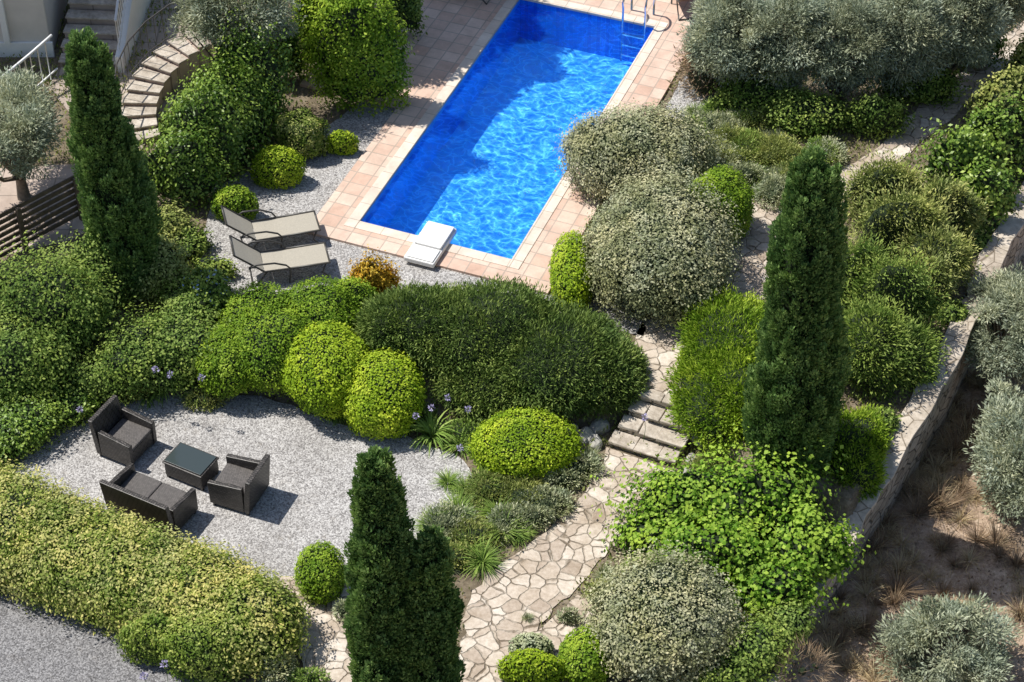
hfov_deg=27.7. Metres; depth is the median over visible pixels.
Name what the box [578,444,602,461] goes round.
lavender plant
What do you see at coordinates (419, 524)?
grass clump
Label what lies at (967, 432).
dry grass clump
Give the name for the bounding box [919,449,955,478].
dry grass clump
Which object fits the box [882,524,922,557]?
dry grass clump
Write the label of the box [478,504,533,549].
grass clump
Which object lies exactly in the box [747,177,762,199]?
grass clump
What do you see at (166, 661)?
agapanthus flower
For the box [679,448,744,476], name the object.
bedding plant
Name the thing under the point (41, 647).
gravel drive
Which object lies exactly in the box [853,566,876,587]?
dry grass clump
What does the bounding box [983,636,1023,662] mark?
dry grass clump
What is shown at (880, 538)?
dry brush
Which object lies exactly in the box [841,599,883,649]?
dry brush
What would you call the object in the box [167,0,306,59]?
olive tree
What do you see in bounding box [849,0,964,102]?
olive tree
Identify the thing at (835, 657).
dry grass clump
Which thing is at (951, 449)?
dry grass clump
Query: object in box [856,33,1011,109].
broadleaf shrub
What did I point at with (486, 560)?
grass clump
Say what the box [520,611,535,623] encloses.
lavender plant
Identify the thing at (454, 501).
grass clump
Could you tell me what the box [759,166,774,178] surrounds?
lavender plant
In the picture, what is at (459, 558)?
bedding plant
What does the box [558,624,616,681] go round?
round shrub
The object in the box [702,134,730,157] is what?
bedding plant
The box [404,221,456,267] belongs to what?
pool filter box
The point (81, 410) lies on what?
agapanthus flower
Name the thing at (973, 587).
dry brush
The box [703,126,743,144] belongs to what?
bedding plant
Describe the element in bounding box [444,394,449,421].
agapanthus flower
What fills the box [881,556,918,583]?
dry grass clump
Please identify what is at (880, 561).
dry grass clump
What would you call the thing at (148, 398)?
agapanthus plant
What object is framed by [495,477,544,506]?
bedding plant
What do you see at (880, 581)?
dry grass clump
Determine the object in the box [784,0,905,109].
olive tree
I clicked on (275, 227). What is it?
sun lounger
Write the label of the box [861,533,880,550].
dry brush
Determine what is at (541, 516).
bedding plant
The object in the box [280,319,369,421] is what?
round shrub
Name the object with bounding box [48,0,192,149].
house terrace
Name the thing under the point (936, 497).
dry brush
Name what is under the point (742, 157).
bedding plant
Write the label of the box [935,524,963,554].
dry brush
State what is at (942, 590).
dry brush
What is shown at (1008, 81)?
broadleaf shrub
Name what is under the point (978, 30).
olive tree
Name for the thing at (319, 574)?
round shrub
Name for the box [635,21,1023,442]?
path
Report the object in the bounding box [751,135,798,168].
bedding plant
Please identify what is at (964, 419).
dry grass clump
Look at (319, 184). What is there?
gravel bed
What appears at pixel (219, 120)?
glossy shrub
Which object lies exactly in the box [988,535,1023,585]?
dry brush
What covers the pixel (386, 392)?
round shrub
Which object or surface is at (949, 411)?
dry grass clump
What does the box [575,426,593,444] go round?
rock
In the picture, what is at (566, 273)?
round shrub
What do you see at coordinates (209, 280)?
plumbago shrub
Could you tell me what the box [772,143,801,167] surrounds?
bedding plant
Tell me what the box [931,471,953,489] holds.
dry grass clump
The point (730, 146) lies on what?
bedding plant
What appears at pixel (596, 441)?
rock
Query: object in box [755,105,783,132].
bedding plant
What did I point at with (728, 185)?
round shrub
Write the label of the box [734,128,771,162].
bedding plant
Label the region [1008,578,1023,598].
dry grass clump
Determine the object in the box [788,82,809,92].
lavender plant
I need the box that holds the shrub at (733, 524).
[585,424,875,632]
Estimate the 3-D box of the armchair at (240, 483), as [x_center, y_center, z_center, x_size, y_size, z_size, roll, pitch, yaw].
[-4.333,2.210,33.138,0.786,0.768,0.710,15,44,16]
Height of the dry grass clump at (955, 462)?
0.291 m
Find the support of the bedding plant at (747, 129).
on the ground at (466, 584)
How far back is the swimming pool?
41.13 m
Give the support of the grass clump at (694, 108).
on the ground at (466, 584)
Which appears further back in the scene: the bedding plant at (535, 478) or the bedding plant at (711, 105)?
the bedding plant at (711, 105)
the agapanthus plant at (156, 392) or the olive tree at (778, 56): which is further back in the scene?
the olive tree at (778, 56)
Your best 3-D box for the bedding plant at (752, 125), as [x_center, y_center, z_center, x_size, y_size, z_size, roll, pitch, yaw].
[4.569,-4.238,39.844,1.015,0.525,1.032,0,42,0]
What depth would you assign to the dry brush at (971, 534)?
33.76 m
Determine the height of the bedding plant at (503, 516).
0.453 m
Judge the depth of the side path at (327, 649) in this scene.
31.15 m
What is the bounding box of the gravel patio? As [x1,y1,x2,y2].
[10,394,474,588]
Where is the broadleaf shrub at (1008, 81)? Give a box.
[962,32,1023,115]
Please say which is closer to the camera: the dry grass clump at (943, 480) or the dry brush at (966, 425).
the dry grass clump at (943, 480)
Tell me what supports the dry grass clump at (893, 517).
on the ground at (466, 584)
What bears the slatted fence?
on the ground at (466, 584)
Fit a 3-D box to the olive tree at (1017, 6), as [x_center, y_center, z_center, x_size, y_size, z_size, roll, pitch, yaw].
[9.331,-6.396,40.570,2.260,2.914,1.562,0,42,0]
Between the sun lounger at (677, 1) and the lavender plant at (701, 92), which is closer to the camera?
the lavender plant at (701, 92)
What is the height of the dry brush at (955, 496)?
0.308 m
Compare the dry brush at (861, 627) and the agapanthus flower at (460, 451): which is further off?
the agapanthus flower at (460, 451)
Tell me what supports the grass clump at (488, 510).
on the ground at (466, 584)
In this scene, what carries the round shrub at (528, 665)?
on the ground at (466, 584)
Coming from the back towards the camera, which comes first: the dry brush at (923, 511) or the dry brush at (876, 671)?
the dry brush at (923, 511)
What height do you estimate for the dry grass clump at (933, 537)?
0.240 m
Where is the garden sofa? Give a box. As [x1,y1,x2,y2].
[99,462,197,534]
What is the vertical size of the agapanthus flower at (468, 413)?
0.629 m
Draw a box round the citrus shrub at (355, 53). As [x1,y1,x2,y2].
[289,0,416,117]
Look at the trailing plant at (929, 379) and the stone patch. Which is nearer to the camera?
the stone patch
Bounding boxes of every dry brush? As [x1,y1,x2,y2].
[824,618,853,646]
[824,625,855,653]
[829,654,858,674]
[835,582,854,603]
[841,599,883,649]
[850,618,874,639]
[858,653,891,681]
[860,539,887,560]
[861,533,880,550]
[861,555,939,606]
[862,591,891,608]
[865,521,902,561]
[872,645,893,664]
[874,496,913,538]
[876,579,912,614]
[888,484,946,534]
[898,472,932,500]
[907,483,968,524]
[911,478,960,515]
[920,445,941,466]
[924,571,958,599]
[926,528,959,558]
[932,417,975,467]
[933,434,961,465]
[934,548,970,575]
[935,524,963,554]
[937,492,964,511]
[943,409,981,440]
[948,396,984,428]
[949,483,969,506]
[950,390,970,408]
[950,474,977,497]
[953,474,975,491]
[955,415,975,433]
[955,514,1001,549]
[961,576,985,596]
[965,366,988,388]
[965,391,990,421]
[967,513,1020,563]
[977,496,1016,517]
[982,536,1015,569]
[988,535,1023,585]
[994,589,1023,626]
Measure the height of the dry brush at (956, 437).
0.584 m
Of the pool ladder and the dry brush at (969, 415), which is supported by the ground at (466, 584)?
the dry brush at (969, 415)
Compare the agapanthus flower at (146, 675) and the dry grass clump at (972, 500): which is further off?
the dry grass clump at (972, 500)
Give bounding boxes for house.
[0,0,66,56]
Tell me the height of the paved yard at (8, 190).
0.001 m
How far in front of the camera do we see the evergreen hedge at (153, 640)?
30.30 m
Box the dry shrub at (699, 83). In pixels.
[665,25,732,101]
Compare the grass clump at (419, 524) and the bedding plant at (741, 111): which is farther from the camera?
the bedding plant at (741, 111)
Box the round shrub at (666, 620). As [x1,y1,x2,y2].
[576,539,751,681]
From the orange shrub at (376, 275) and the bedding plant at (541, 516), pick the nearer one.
the bedding plant at (541, 516)
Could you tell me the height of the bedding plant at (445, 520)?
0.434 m
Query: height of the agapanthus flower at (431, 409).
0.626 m
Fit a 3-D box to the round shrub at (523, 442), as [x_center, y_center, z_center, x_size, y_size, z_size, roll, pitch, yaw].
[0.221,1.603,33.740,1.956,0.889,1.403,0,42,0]
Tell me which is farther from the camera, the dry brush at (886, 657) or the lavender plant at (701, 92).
the lavender plant at (701, 92)
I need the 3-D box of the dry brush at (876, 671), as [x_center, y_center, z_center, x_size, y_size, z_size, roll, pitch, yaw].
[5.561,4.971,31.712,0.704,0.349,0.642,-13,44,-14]
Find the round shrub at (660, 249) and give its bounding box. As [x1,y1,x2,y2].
[575,161,748,336]
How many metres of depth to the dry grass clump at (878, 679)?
31.66 m
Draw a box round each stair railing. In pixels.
[2,34,57,90]
[114,0,126,50]
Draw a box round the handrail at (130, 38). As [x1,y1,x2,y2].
[114,2,189,93]
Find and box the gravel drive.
[0,593,216,681]
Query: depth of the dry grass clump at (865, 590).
32.98 m
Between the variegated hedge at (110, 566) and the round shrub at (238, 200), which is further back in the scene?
the round shrub at (238, 200)
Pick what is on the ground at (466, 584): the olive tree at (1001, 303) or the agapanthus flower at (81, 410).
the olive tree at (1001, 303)
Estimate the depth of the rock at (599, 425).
34.42 m
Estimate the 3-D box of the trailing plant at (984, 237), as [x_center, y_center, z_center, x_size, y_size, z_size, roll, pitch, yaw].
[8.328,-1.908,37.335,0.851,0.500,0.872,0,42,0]
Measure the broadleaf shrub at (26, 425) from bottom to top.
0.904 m
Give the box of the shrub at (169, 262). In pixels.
[119,198,198,309]
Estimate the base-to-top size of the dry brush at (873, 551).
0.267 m
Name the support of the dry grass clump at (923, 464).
on the ground at (466, 584)
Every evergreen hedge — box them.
[63,260,242,407]
[113,580,279,681]
[192,273,379,399]
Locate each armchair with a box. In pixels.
[88,394,156,464]
[207,453,269,514]
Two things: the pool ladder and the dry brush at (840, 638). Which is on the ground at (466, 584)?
the dry brush at (840, 638)
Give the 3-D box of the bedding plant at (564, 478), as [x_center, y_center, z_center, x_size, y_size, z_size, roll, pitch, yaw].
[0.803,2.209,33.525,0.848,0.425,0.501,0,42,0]
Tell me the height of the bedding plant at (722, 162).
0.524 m
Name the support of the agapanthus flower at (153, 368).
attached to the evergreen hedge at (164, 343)
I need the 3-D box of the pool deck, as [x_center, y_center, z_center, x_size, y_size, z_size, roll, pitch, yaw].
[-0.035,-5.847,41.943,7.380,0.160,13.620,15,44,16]
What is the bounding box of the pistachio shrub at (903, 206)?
[841,143,994,314]
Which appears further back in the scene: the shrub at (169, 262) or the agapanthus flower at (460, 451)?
the shrub at (169, 262)
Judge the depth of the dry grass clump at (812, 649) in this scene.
32.00 m
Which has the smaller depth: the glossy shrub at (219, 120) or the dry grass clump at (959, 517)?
the dry grass clump at (959, 517)
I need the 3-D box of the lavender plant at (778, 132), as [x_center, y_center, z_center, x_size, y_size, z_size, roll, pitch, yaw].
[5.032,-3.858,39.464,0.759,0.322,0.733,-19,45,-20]
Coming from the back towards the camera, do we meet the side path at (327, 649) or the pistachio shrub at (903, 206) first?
the pistachio shrub at (903, 206)
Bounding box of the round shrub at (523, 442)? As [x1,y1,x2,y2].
[466,406,584,478]
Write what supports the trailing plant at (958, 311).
on the retaining wall
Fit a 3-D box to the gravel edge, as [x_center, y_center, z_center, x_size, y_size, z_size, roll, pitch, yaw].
[2.888,-2.973,38.691,1.672,0.001,8.586,13,44,14]
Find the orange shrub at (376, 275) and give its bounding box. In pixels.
[346,244,404,294]
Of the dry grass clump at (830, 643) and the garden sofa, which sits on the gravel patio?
the garden sofa
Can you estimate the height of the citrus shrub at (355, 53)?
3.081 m
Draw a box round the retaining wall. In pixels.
[750,181,1023,681]
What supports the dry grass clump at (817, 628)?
on the ground at (466, 584)
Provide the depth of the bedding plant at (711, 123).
39.62 m
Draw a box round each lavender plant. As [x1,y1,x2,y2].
[483,517,516,547]
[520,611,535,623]
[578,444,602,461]
[590,562,613,580]
[683,103,701,117]
[689,86,717,97]
[759,125,774,135]
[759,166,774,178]
[767,127,792,139]
[768,164,786,181]
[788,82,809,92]
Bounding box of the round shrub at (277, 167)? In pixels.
[250,144,307,189]
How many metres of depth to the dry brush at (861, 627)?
32.43 m
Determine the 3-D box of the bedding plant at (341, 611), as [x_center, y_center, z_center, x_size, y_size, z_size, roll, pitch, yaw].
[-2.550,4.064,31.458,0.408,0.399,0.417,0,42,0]
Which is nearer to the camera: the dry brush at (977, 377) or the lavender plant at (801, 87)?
the dry brush at (977, 377)
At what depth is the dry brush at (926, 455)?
35.05 m
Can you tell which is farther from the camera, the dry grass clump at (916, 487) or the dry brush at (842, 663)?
the dry grass clump at (916, 487)
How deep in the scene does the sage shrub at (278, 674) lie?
30.43 m
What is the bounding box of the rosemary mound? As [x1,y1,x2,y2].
[346,273,651,427]
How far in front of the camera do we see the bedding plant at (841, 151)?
38.98 m
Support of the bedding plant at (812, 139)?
on the ground at (466, 584)
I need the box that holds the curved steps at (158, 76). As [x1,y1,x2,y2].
[121,31,212,143]
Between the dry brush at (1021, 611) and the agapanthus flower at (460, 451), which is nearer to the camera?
the dry brush at (1021, 611)
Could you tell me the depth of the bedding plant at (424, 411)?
34.59 m
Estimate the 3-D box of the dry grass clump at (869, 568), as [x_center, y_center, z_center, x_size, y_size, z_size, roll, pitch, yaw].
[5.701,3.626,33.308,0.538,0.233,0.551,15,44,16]
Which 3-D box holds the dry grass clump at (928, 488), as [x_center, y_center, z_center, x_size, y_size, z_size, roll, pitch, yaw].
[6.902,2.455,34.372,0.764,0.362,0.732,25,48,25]
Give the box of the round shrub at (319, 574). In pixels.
[293,539,345,606]
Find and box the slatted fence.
[0,176,82,257]
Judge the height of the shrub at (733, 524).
2.006 m
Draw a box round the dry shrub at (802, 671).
[773,631,839,681]
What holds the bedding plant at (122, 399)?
on the ground at (466, 584)
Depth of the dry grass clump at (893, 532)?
33.84 m
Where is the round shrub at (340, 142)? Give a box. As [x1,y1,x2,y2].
[325,129,360,155]
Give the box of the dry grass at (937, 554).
[794,274,1023,681]
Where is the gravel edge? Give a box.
[586,77,718,334]
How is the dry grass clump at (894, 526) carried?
on the ground at (466, 584)
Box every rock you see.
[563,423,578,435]
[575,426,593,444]
[588,433,602,450]
[589,418,609,434]
[685,453,696,466]
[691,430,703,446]
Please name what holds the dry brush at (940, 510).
on the ground at (466, 584)
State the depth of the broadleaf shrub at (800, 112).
39.46 m
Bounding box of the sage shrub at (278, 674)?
[257,579,297,681]
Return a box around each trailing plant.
[864,403,902,433]
[903,368,939,386]
[932,297,978,328]
[964,221,998,251]
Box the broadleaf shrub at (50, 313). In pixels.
[0,226,147,406]
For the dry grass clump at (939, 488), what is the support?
on the ground at (466, 584)
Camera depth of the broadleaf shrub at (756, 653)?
30.44 m
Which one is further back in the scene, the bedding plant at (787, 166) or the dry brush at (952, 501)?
the bedding plant at (787, 166)
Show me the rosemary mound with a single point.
(491, 348)
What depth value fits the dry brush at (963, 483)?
34.60 m
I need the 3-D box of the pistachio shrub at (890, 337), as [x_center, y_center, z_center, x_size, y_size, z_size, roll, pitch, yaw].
[6.225,-0.621,34.525,2.704,2.277,3.136,0,42,0]
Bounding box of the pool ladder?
[620,0,654,60]
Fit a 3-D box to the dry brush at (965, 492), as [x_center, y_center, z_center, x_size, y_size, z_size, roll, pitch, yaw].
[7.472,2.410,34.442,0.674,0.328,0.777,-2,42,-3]
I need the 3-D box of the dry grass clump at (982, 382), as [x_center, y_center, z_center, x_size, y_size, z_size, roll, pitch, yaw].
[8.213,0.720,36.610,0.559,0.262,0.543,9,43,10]
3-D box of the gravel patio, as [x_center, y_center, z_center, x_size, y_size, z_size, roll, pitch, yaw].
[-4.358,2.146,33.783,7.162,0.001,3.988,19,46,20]
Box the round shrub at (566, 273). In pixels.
[548,229,597,309]
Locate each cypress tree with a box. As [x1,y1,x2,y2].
[62,26,163,304]
[341,444,466,681]
[741,144,856,484]
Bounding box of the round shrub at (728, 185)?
[689,164,755,246]
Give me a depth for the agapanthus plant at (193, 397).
34.96 m
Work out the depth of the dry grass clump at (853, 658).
32.01 m
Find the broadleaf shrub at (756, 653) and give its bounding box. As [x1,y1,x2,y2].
[693,594,820,681]
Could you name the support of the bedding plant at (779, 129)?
on the ground at (466, 584)
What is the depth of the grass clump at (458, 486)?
33.42 m
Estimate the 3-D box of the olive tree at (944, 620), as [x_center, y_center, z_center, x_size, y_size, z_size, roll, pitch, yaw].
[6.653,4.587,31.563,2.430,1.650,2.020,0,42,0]
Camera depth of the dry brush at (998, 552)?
33.42 m
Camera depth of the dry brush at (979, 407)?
35.96 m
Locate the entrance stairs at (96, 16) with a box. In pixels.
[58,0,150,72]
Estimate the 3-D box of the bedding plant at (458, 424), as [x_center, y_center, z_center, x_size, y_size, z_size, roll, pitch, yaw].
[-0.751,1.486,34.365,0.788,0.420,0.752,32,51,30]
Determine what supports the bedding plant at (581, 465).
on the ground at (466, 584)
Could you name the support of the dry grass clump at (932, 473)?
on the ground at (466, 584)
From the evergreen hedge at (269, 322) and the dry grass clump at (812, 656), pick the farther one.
the evergreen hedge at (269, 322)
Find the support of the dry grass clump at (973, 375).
on the ground at (466, 584)
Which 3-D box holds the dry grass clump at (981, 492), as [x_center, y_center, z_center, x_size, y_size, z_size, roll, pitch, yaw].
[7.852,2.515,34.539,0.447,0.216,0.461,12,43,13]
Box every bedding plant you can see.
[111,385,148,403]
[182,385,229,412]
[286,665,330,681]
[330,598,348,622]
[403,402,437,434]
[416,499,483,542]
[440,415,483,449]
[445,513,505,553]
[449,539,476,571]
[459,469,524,507]
[486,501,534,535]
[493,468,548,486]
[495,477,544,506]
[503,481,580,521]
[513,502,556,530]
[540,465,586,490]
[552,449,609,483]
[555,605,581,625]
[582,577,614,604]
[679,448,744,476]
[680,114,709,131]
[688,107,725,135]
[701,95,729,116]
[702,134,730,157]
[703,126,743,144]
[703,132,737,159]
[705,143,744,168]
[709,108,749,131]
[715,122,744,145]
[719,147,755,167]
[724,160,768,186]
[726,106,764,127]
[728,107,770,131]
[730,110,764,127]
[730,127,764,158]
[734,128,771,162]
[738,130,803,168]
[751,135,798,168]
[752,172,786,211]
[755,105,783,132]
[762,120,797,136]
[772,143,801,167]
[774,156,794,180]
[804,134,838,164]
[806,135,850,167]
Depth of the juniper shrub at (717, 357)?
34.11 m
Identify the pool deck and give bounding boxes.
[300,0,702,293]
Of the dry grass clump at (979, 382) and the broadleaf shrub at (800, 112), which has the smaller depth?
the dry grass clump at (979, 382)
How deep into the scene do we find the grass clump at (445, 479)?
33.55 m
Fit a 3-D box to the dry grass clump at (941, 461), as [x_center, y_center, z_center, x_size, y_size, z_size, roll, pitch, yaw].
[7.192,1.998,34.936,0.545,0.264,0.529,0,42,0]
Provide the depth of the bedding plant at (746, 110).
39.76 m
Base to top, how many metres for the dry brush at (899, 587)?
0.627 m
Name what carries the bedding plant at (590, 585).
on the ground at (466, 584)
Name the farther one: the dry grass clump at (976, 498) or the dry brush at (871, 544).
the dry grass clump at (976, 498)
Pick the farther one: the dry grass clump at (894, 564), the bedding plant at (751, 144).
the bedding plant at (751, 144)
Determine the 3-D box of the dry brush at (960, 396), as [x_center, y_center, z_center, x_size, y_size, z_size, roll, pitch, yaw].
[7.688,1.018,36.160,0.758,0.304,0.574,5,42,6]
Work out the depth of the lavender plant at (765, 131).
39.58 m
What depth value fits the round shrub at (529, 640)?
30.76 m
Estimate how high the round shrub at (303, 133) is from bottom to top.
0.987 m
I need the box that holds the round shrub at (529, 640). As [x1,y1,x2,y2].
[508,631,553,655]
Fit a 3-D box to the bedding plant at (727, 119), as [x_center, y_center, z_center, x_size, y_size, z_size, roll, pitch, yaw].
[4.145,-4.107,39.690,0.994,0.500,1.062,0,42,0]
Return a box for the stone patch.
[536,595,598,660]
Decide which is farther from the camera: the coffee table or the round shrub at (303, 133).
the round shrub at (303, 133)
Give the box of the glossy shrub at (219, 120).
[139,3,313,213]
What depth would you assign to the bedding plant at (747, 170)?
38.48 m
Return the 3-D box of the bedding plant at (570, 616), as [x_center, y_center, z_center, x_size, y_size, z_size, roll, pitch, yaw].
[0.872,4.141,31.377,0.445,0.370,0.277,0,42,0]
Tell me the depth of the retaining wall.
34.47 m
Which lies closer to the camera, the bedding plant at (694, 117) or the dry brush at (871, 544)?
the dry brush at (871, 544)
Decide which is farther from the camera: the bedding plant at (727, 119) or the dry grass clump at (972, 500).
the bedding plant at (727, 119)
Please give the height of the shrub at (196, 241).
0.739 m
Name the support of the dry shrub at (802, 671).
on the ground at (466, 584)
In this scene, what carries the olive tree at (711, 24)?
on the ground at (466, 584)
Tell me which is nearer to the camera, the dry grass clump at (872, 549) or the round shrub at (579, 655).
the round shrub at (579, 655)
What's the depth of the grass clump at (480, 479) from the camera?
33.44 m
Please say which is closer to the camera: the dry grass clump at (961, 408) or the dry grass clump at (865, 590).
the dry grass clump at (865, 590)
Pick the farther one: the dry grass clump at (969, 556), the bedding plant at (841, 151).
the bedding plant at (841, 151)
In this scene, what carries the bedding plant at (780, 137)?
on the ground at (466, 584)
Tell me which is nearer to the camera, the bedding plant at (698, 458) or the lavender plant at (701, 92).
the bedding plant at (698, 458)
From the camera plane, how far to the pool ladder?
42.64 m
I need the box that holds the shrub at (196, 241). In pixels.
[171,214,242,278]
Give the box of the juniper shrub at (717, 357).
[661,283,766,460]
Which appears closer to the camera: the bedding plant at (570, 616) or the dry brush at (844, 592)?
the bedding plant at (570, 616)
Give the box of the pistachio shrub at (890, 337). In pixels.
[839,225,953,405]
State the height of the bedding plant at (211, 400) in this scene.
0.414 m
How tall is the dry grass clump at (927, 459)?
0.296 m
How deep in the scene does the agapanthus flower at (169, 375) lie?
33.99 m
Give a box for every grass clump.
[412,504,446,537]
[427,464,463,492]
[439,487,480,520]
[446,472,478,504]
[452,525,495,572]
[456,532,506,583]
[463,461,502,503]
[475,495,514,528]
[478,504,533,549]
[504,517,542,548]
[682,102,704,115]
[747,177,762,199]
[800,645,823,666]
[804,640,823,657]
[808,625,820,638]
[809,627,854,665]
[812,609,841,639]
[820,644,848,671]
[822,593,858,618]
[828,607,859,637]
[831,657,861,678]
[837,610,872,642]
[842,647,870,673]
[851,575,889,606]
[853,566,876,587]
[854,565,889,591]
[855,547,882,578]
[855,656,894,681]
[858,558,880,582]
[858,666,874,680]
[861,536,885,558]
[867,548,898,576]
[869,573,886,589]
[872,522,904,547]
[877,517,903,534]
[878,505,903,536]
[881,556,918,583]
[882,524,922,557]
[882,547,917,581]
[897,548,916,561]
[899,475,932,505]
[900,543,932,575]
[908,492,939,520]
[909,560,949,589]
[911,473,948,506]
[918,450,934,471]
[918,455,934,473]
[918,461,949,485]
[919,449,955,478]
[919,473,951,513]
[922,526,942,548]
[926,453,955,471]
[928,467,963,491]
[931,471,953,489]
[936,444,969,470]
[938,439,964,458]
[943,503,979,531]
[946,399,970,423]
[948,409,977,433]
[951,400,970,420]
[951,427,974,458]
[952,419,984,441]
[956,541,985,568]
[962,367,982,387]
[962,491,976,505]
[963,370,994,394]
[969,371,989,392]
[970,490,982,508]
[972,484,994,501]
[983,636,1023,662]
[997,591,1023,621]
[1006,568,1022,587]
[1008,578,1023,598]
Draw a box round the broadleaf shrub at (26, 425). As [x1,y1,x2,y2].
[0,380,107,469]
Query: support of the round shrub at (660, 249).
on the ground at (466, 584)
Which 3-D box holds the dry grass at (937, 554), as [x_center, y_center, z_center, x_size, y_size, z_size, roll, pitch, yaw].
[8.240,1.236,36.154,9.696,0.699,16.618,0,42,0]
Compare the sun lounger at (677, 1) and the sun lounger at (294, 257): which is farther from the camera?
the sun lounger at (677, 1)
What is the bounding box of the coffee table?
[162,442,218,490]
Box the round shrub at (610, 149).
[552,98,727,208]
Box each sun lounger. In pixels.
[221,205,320,247]
[229,235,330,286]
[671,0,703,20]
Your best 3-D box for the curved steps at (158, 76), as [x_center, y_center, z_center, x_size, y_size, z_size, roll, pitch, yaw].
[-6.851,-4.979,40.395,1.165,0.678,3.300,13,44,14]
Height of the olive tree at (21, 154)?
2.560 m
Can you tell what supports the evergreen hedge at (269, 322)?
on the ground at (466, 584)
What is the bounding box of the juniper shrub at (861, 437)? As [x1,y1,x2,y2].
[820,401,897,502]
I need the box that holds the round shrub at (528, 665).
[495,648,565,681]
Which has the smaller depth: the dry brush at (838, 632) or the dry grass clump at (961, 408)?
the dry brush at (838, 632)
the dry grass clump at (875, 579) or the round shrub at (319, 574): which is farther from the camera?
the dry grass clump at (875, 579)
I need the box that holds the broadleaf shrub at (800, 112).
[705,66,921,141]
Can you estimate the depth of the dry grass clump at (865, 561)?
33.34 m
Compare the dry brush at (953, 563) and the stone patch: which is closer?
the stone patch
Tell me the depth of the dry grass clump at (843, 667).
31.82 m
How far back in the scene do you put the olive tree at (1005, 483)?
33.86 m
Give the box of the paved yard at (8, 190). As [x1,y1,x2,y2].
[0,164,84,254]
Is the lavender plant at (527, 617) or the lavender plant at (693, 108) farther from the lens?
the lavender plant at (693, 108)
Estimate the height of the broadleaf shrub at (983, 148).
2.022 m
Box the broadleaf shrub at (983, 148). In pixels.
[901,89,1023,230]
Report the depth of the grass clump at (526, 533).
32.69 m
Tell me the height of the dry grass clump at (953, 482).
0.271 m
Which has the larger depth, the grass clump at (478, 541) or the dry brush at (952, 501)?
the dry brush at (952, 501)
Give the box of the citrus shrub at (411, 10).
[376,0,428,40]
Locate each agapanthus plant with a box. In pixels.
[129,386,167,410]
[142,386,182,407]
[177,382,217,407]
[322,409,346,426]
[405,407,462,454]
[438,426,473,459]
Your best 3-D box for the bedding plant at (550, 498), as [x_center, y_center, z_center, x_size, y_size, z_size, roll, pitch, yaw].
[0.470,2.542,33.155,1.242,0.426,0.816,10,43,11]
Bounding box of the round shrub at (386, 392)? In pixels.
[339,347,428,442]
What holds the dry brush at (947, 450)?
on the ground at (466, 584)
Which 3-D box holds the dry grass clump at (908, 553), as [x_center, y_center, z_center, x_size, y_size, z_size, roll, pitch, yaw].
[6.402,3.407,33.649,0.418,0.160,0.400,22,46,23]
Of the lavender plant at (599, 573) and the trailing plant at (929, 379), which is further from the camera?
the trailing plant at (929, 379)
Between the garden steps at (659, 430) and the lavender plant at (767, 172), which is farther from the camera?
the lavender plant at (767, 172)
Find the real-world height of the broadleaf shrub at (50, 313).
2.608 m
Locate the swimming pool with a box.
[344,0,667,269]
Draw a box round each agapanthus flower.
[76,405,84,432]
[140,671,148,681]
[152,366,159,392]
[159,660,168,680]
[167,370,173,398]
[413,413,419,435]
[427,404,433,425]
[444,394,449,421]
[456,444,463,470]
[464,405,470,433]
[641,413,647,441]
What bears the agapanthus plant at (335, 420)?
on the ground at (466, 584)
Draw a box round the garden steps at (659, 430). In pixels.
[608,389,694,464]
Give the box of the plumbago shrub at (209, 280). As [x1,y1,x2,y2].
[178,264,234,313]
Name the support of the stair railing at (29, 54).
on the ground at (466, 584)
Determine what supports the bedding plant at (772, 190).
on the ground at (466, 584)
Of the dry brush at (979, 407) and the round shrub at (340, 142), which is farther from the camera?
the round shrub at (340, 142)
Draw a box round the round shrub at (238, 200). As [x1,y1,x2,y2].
[210,184,259,221]
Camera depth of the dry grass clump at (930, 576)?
33.35 m
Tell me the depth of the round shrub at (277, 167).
38.28 m
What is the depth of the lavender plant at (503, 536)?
32.65 m
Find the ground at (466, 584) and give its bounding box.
[0,0,1023,681]
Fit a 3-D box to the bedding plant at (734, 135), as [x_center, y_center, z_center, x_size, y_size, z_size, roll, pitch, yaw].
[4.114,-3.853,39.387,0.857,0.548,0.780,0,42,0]
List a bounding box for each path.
[278,576,351,681]
[459,447,675,681]
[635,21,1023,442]
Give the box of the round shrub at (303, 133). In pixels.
[271,107,330,161]
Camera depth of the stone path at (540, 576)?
32.17 m
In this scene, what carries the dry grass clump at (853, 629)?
on the ground at (466, 584)
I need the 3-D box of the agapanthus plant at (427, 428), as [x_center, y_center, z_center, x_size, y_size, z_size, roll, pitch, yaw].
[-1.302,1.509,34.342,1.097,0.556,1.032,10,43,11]
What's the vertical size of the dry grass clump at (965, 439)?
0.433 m
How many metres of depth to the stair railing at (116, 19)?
41.03 m
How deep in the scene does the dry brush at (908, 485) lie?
34.48 m
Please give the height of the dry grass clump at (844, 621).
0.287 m
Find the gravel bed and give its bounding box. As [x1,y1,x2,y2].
[196,101,590,317]
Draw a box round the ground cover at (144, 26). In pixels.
[0,0,1021,681]
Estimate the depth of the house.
41.41 m
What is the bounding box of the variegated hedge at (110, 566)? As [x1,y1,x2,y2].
[0,454,315,681]
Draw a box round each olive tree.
[0,64,65,201]
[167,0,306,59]
[676,0,786,94]
[730,0,850,91]
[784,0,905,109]
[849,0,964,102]
[868,590,1023,681]
[907,0,1016,73]
[960,0,1023,71]
[962,375,1023,526]
[963,261,1023,390]
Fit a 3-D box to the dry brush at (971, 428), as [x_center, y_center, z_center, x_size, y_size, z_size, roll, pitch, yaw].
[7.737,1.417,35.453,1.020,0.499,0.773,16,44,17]

